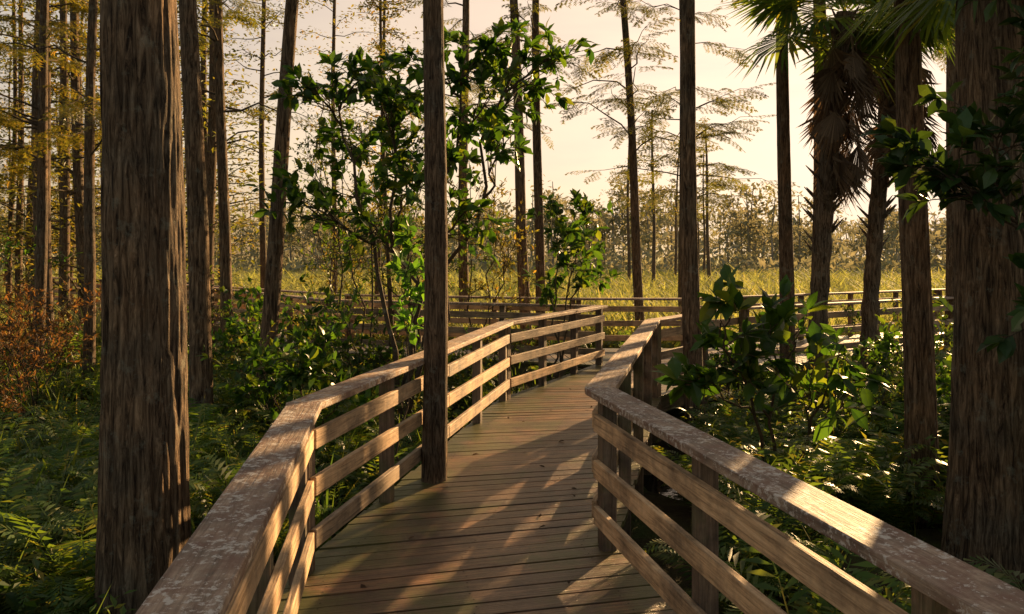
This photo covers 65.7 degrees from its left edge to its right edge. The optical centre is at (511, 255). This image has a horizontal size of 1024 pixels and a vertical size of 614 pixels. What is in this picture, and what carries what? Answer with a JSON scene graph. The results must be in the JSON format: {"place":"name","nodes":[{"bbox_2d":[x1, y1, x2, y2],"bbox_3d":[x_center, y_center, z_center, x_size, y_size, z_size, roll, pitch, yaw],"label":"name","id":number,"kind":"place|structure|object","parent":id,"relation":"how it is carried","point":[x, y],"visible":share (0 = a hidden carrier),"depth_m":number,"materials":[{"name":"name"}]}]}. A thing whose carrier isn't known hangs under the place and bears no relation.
{"place":"outdoors","nodes":[
{"label":"outdoors","id":0,"kind":"place"},
{"bbox_2d":[0,350,942,537],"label":"swamp water","id":1,"kind":"structure","parent":0,"point":[651,483],"depth_m":8.12,"materials":[{"name":"black liquid"}]},
{"bbox_2d":[0,225,82,352],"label":"understory bush","id":2,"kind":"object","parent":1,"relation":"on","point":[5,248],"visible":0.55,"depth_m":16.20,"materials":[{"name":"brown plant"}]},
{"bbox_2d":[0,259,86,408],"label":"understory bush","id":3,"kind":"object","parent":1,"relation":"on","point":[9,294],"visible":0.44,"depth_m":12.08,"materials":[{"name":"brown plant"}]},
{"bbox_2d":[0,303,92,430],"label":"understory bush","id":4,"kind":"object","parent":1,"relation":"on","point":[19,386],"visible":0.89,"depth_m":10.40,"materials":[{"name":"brown plant"}]},
{"bbox_2d":[0,271,100,413],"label":"understory bush","id":5,"kind":"object","parent":1,"relation":"on","point":[27,307],"visible":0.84,"depth_m":11.51,"materials":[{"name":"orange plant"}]},
{"bbox_2d":[97,248,245,330],"bbox_3d":[-7.237,1.055,16.920,3.147,2.614,2.134,0,0,-20],"label":"understory bush","id":6,"kind":"object","parent":1,"relation":"on","point":[99,267],"visible":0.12,"depth_m":17.06,"materials":[{"name":"green plant"}]},
{"bbox_2d":[187,292,288,373],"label":"understory bush","id":7,"kind":"object","parent":1,"relation":"on","point":[220,313],"visible":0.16,"depth_m":14.29,"materials":[{"name":"green plant"}]},
{"bbox_2d":[198,320,395,427],"bbox_3d":[-2.452,1.538,8.939,2.086,1.638,1.529,0,0,24],"label":"understory bush","id":8,"kind":"object","parent":1,"relation":"on","point":[275,383],"visible":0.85,"depth_m":8.84,"materials":[{"name":"green plant"}]},
{"bbox_2d":[244,274,379,382],"bbox_3d":[-3.041,1.304,12.584,1.976,2.112,3.098,0,0,0],"label":"understory bush","id":9,"kind":"object","parent":1,"relation":"on","point":[309,324],"visible":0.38,"depth_m":12.24,"materials":[{"name":"green plant"}]},
{"bbox_2d":[292,282,471,392],"bbox_3d":[-2.045,1.370,11.610,2.336,1.981,2.347,0,0,32],"label":"understory bush","id":10,"kind":"object","parent":1,"relation":"on","point":[346,316],"visible":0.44,"depth_m":11.83,"materials":[{"name":"green plant"}]},
{"bbox_2d":[334,112,463,340],"bbox_3d":[-2.251,-0.379,16.628,2.754,5.474,2.566,0,0,-28],"label":"wax myrtle tree","id":11,"kind":"object","parent":1,"relation":"on","point":[388,192],"visible":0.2,"depth_m":16.55,"materials":[{"name":"green plant"}]},
{"bbox_2d":[368,223,462,324],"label":"understory bush","id":12,"kind":"object","parent":1,"relation":"on","point":[452,283],"visible":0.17,"depth_m":17.54,"materials":[{"name":"green plant"}]},
{"bbox_2d":[240,17,598,438],"bbox_3d":[-1.067,-0.355,10.265,4.422,5.435,2.659,0,0,0],"label":"pond apple tree","id":13,"kind":"object","parent":1,"relation":"on","point":[493,130],"visible":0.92,"depth_m":10.02,"materials":[{"name":"green plant"}]},
{"bbox_2d":[448,324,536,388],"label":"understory bush","id":14,"kind":"object","parent":1,"relation":"on","point":[512,351],"visible":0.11,"depth_m":13.10,"materials":[{"name":"green plant"}]},
{"bbox_2d":[447,153,546,343],"bbox_3d":[-0.461,0.081,14.929,2.598,4.549,2.122,0,0,39],"label":"wax myrtle tree","id":15,"kind":"object","parent":1,"relation":"on","point":[507,263],"visible":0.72,"depth_m":14.88,"materials":[{"name":"leaf"},{"name":"twig bark"}]},
{"bbox_2d":[450,240,563,326],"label":"understory bush","id":16,"kind":"object","parent":1,"relation":"on","point":[491,272],"visible":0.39,"depth_m":19.48,"materials":[{"name":"green plant"}]},
{"bbox_2d":[652,263,894,469],"bbox_3d":[2.089,1.204,6.448,2.403,2.307,1.006,0,0,-28],"label":"pond apple tree","id":17,"kind":"object","parent":1,"relation":"on","point":[778,318],"visible":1,"depth_m":6.41,"materials":[{"name":"green plant"}]},
{"bbox_2d":[758,311,943,436],"bbox_3d":[3.919,1.514,9.274,1.533,1.694,1.953,0,0,-29],"label":"understory bush","id":18,"kind":"object","parent":1,"relation":"on","point":[871,417],"visible":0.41,"depth_m":9.13,"materials":[{"name":"green plant"}]},
{"bbox_2d":[858,0,1023,363],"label":"swamp bay tree","id":19,"kind":"object","parent":1,"relation":"on","point":[942,177],"visible":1,"depth_m":4.82,"materials":[{"name":"green plant"}]},
{"bbox_2d":[0,0,945,257],"label":"sky","id":20,"kind":"structure","parent":0,"point":[575,147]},
{"bbox_2d":[0,258,949,613],"bbox_3d":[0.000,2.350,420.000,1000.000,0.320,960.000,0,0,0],"label":"ground","id":21,"kind":"structure","parent":0,"point":[678,512],"depth_m":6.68,"materials":[{"name":"green plant"}]},
{"bbox_2d":[0,539,27,613],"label":"swamp bay tree","id":22,"kind":"object","parent":21,"relation":"on","point":[12,600],"visible":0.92,"depth_m":4.31,"materials":[{"name":"green plant"}]},
{"bbox_2d":[0,0,99,359],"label":"cypress tree","id":23,"kind":"object","parent":21,"relation":"on","point":[49,300],"visible":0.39,"depth_m":16.45,"materials":[{"name":"brown plant"}]},
{"bbox_2d":[0,0,101,383],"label":"cypress tree","id":24,"kind":"object","parent":21,"relation":"on","point":[41,176],"visible":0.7,"depth_m":14.42,"materials":[{"name":"brown plant"}]},
{"bbox_2d":[0,0,183,399],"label":"cypress tree","id":25,"kind":"object","parent":21,"relation":"on","point":[88,141],"visible":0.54,"depth_m":12.82,"materials":[{"name":"brown plant"}]},
{"bbox_2d":[92,0,190,613],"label":"cypress tree","id":26,"kind":"object","parent":21,"relation":"on","point":[143,534],"visible":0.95,"depth_m":4.44,"materials":[{"name":"brown plant"}]},
{"bbox_2d":[178,0,214,438],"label":"cypress tree","id":27,"kind":"object","parent":21,"relation":"on","point":[200,372],"visible":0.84,"depth_m":9.58,"materials":[{"name":"brown plant"}]},
{"bbox_2d":[187,277,289,378],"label":"understory bush","id":28,"kind":"object","parent":21,"relation":"on","point":[234,326],"visible":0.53,"depth_m":12.69,"materials":[{"name":"green plant"}]},
{"bbox_2d":[177,0,318,376],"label":"cypress tree","id":29,"kind":"object","parent":21,"relation":"on","point":[218,22],"visible":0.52,"depth_m":15.51,"materials":[{"name":"brown plant"}]},
{"bbox_2d":[202,315,321,421],"bbox_3d":[-3.173,1.535,10.023,1.444,1.650,1.536,0,0,-18],"label":"understory bush","id":30,"kind":"object","parent":21,"relation":"on","point":[248,351],"visible":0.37,"depth_m":9.88,"materials":[{"name":"green plant"}]},
{"bbox_2d":[204,0,323,291],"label":"cypress tree","id":31,"kind":"object","parent":21,"relation":"on","point":[262,97],"visible":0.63,"depth_m":21.93,"materials":[{"name":"brown plant"}]},
{"bbox_2d":[250,0,333,420],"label":"cypress tree","id":32,"kind":"object","parent":21,"relation":"on","point":[273,279],"visible":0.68,"depth_m":10.84,"materials":[{"name":"brown plant"}]},
{"bbox_2d":[268,0,390,298],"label":"cypress tree","id":33,"kind":"object","parent":21,"relation":"on","point":[334,35],"visible":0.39,"depth_m":24.93,"materials":[{"name":"brown plant"}]},
{"bbox_2d":[289,93,385,322],"bbox_3d":[-3.692,-0.387,15.800,2.009,5.484,2.650,0,0,19],"label":"wax myrtle tree","id":34,"kind":"object","parent":21,"relation":"on","point":[328,259],"visible":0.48,"depth_m":15.79,"materials":[{"name":"green plant"}]},
{"bbox_2d":[295,230,384,337],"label":"understory bush","id":35,"kind":"object","parent":21,"relation":"on","point":[337,281],"visible":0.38,"depth_m":18.36,"materials":[{"name":"green plant"}]},
{"bbox_2d":[269,84,424,393],"bbox_3d":[-2.697,-0.272,13.151,2.400,5.262,2.226,0,0,0],"label":"wax myrtle tree","id":36,"kind":"object","parent":21,"relation":"on","point":[384,214],"visible":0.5,"depth_m":13.22,"materials":[{"name":"green plant"}]},
{"bbox_2d":[0,0,737,348],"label":"background forest","id":37,"kind":"object","parent":21,"relation":"on","point":[66,238],"visible":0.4,"depth_m":22.89,"materials":[{"name":"brown plant"}]},
{"bbox_2d":[324,0,422,360],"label":"cypress tree","id":38,"kind":"object","parent":21,"relation":"on","point":[381,3],"visible":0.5,"depth_m":13.97,"materials":[{"name":"brown plant"}]},
{"bbox_2d":[316,0,447,339],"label":"cypress tree","id":39,"kind":"object","parent":21,"relation":"on","point":[372,151],"visible":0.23,"depth_m":18.45,"materials":[{"name":"brown plant"}]},
{"bbox_2d":[384,212,423,477],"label":"climbing vine","id":40,"kind":"object","parent":21,"relation":"on","point":[395,264],"visible":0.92,"depth_m":7.18,"materials":[{"name":"green plant"}]},
{"bbox_2d":[337,322,511,389],"bbox_3d":[-1.314,1.607,12.020,2.154,1.505,2.792,0,0,29],"label":"understory bush","id":41,"kind":"object","parent":21,"relation":"on","point":[452,357],"visible":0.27,"depth_m":11.67,"materials":[{"name":"green plant"}]},
{"bbox_2d":[359,97,490,351],"bbox_3d":[-1.645,-0.170,13.358,2.018,5.053,2.854,0,0,34],"label":"wax myrtle tree","id":42,"kind":"object","parent":21,"relation":"on","point":[452,264],"visible":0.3,"depth_m":13.35,"materials":[{"name":"green plant"}]},
{"bbox_2d":[378,0,553,323],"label":"cypress tree","id":43,"kind":"object","parent":21,"relation":"on","point":[465,31],"visible":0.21,"depth_m":19.92,"materials":[{"name":"brown plant"}]},
{"bbox_2d":[0,168,945,277],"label":"distant treeline","id":44,"kind":"object","parent":21,"relation":"on","point":[754,227],"visible":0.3,"depth_m":100.81,"materials":[{"name":"green plant"}]},
{"bbox_2d":[0,261,945,358],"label":"marsh grass","id":45,"kind":"structure","parent":21,"relation":"on","point":[665,285],"depth_m":37.60,"materials":[{"name":"green plant"}]},
{"bbox_2d":[0,302,950,613],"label":"leafy undergrowth","id":46,"kind":"object","parent":21,"relation":"on","point":[76,468],"visible":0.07,"depth_m":7.40,"materials":[{"name":"green plant"}]},
{"bbox_2d":[54,302,951,613],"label":"boardwalk","id":47,"kind":"structure","parent":21,"relation":"on","point":[478,542],"depth_m":5.02,"materials":[{"name":"brown wood"}]},
{"bbox_2d":[52,278,595,363],"bbox_3d":[-8.885,1.649,20.683,25.998,1.703,2.040,0,0,42],"label":"wooden railing","id":48,"kind":"object","parent":47,"relation":"on","point":[502,314],"visible":0.16,"depth_m":13.61,"materials":[{"name":"brown wood"}]},
{"bbox_2d":[135,305,607,613],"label":"wooden railing","id":49,"kind":"object","parent":47,"relation":"on","point":[222,563],"visible":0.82,"depth_m":4.04,"materials":[{"name":"brown wood"}]},
{"bbox_2d":[421,0,447,483],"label":"cypress tree","id":50,"kind":"object","parent":47,"relation":"on","point":[434,436],"visible":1,"depth_m":6.11,"materials":[{"name":"brown plant"}]},
{"bbox_2d":[360,385,591,587],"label":"fallen leaves","id":51,"kind":"object","parent":47,"relation":"on","point":[364,586],"visible":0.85,"depth_m":5.76,"materials":[{"name":"brown plant"}]},
{"bbox_2d":[52,277,944,376],"bbox_3d":[-0.821,1.646,21.307,40.190,1.708,11.535,0,0,13],"label":"wooden railing","id":52,"kind":"object","parent":47,"relation":"on","point":[937,292],"visible":0.13,"depth_m":15.57,"materials":[{"name":"brown wood"}]},
{"bbox_2d":[585,309,1023,613],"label":"wooden railing","id":53,"kind":"object","parent":47,"relation":"on","point":[938,581],"visible":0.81,"depth_m":3.18,"materials":[{"name":"brown wood"}]},
{"bbox_2d":[746,297,953,380],"bbox_3d":[11.578,1.649,16.677,18.092,1.702,1.254,0,0,-25],"label":"wooden railing","id":54,"kind":"object","parent":47,"relation":"on","point":[833,314],"visible":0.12,"depth_m":13.73,"materials":[{"name":"brown wood"}]},
{"bbox_2d":[0,301,1023,613],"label":"fern undergrowth","id":55,"kind":"object","parent":21,"relation":"on","point":[856,481],"visible":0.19,"depth_m":6.69,"materials":[{"name":"green plant"}]},
{"bbox_2d":[465,0,560,345],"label":"cypress tree","id":56,"kind":"object","parent":21,"relation":"on","point":[538,199],"visible":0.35,"depth_m":17.20,"materials":[{"name":"brown plant"}]},
{"bbox_2d":[462,0,599,345],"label":"cypress tree","id":57,"kind":"object","parent":21,"relation":"on","point":[520,194],"visible":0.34,"depth_m":16.55,"materials":[{"name":"brown plant"}]},
{"bbox_2d":[521,188,624,379],"bbox_3d":[1.100,0.621,12.527,1.760,3.471,1.979,0,0,-18],"label":"pond apple tree","id":58,"kind":"object","parent":21,"relation":"on","point":[574,236],"visible":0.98,"depth_m":12.54,"materials":[{"name":"green plant"}]},
{"bbox_2d":[556,281,633,327],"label":"understory bush","id":59,"kind":"object","parent":21,"relation":"on","point":[593,303],"visible":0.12,"depth_m":19.42,"materials":[{"name":"green plant"}]},
{"bbox_2d":[544,0,723,328],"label":"cypress tree","id":60,"kind":"object","parent":21,"relation":"on","point":[630,98],"visible":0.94,"depth_m":17.20,"materials":[{"name":"brown plant"}]},
{"bbox_2d":[565,0,803,312],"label":"cypress tree","id":61,"kind":"object","parent":21,"relation":"on","point":[720,101],"visible":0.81,"depth_m":21.88,"materials":[{"name":"brown plant"}]},
{"bbox_2d":[679,0,705,427],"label":"cypress tree","id":62,"kind":"object","parent":21,"relation":"on","point":[689,264],"visible":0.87,"depth_m":9.70,"materials":[{"name":"brown plant"}]},
{"bbox_2d":[704,342,774,409],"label":"understory bush","id":63,"kind":"object","parent":21,"relation":"on","point":[736,382],"visible":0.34,"depth_m":10.76,"materials":[{"name":"green plant"}]},
{"bbox_2d":[720,0,828,408],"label":"cypress tree","id":64,"kind":"object","parent":21,"relation":"on","point":[817,157],"visible":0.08,"depth_m":12.25,"materials":[{"name":"brown plant"}]},
{"bbox_2d":[776,17,797,411],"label":"cypress tree","id":65,"kind":"object","parent":21,"relation":"on","point":[786,250],"visible":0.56,"depth_m":11.72,"materials":[{"name":"brown plant"}]},
{"bbox_2d":[718,0,954,414],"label":"sabal palm","id":66,"kind":"object","parent":21,"relation":"on","point":[842,78],"visible":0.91,"depth_m":10.61,"materials":[{"name":"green plant"}]},
{"bbox_2d":[804,0,954,404],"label":"sabal palm","id":67,"kind":"object","parent":21,"relation":"on","point":[878,212],"visible":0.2,"depth_m":11.81,"materials":[{"name":"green plant"}]},
{"bbox_2d":[839,289,943,378],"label":"understory bush","id":68,"kind":"object","parent":21,"relation":"on","point":[848,308],"visible":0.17,"depth_m":13.32,"materials":[{"name":"green plant"}]},
{"bbox_2d":[835,316,951,413],"bbox_3d":[4.779,1.551,9.540,1.984,1.613,2.057,0,0,42],"label":"understory bush","id":69,"kind":"object","parent":21,"relation":"on","point":[880,352],"visible":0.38,"depth_m":9.55,"materials":[{"name":"green plant"}]},
{"bbox_2d":[861,307,952,395],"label":"understory bush","id":70,"kind":"object","parent":21,"relation":"on","point":[942,327],"visible":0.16,"depth_m":10.88,"materials":[{"name":"green plant"}]},
{"bbox_2d":[894,0,942,522],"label":"cypress tree","id":71,"kind":"object","parent":21,"relation":"on","point":[920,412],"visible":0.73,"depth_m":7.08,"materials":[{"name":"brown plant"}]},
{"bbox_2d":[887,295,952,432],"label":"understory bush","id":72,"kind":"object","parent":21,"relation":"on","point":[944,302],"visible":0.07,"depth_m":8.03,"materials":[{"name":"green plant"}]},
{"bbox_2d":[830,0,1023,123],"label":"sabal palm","id":73,"kind":"object","parent":21,"relation":"on","point":[945,11],"visible":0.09,"depth_m":6.89,"materials":[{"name":"green plant"}]},
{"bbox_2d":[930,33,954,363],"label":"cypress tree","id":74,"kind":"object","parent":21,"relation":"on","point":[950,78],"visible":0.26,"depth_m":15.52,"materials":[{"name":"brown plant"}]},
{"bbox_2d":[933,311,952,361],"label":"understory bush","id":75,"kind":"object","parent":21,"relation":"on","point":[942,337],"visible":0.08,"depth_m":13.90,"materials":[{"name":"green plant"}]},
{"bbox_2d":[940,0,1023,590],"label":"cypress tree","id":76,"kind":"object","parent":21,"relation":"on","point":[983,512],"visible":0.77,"depth_m":5.44,"materials":[{"name":"brown plant"}]}
]}

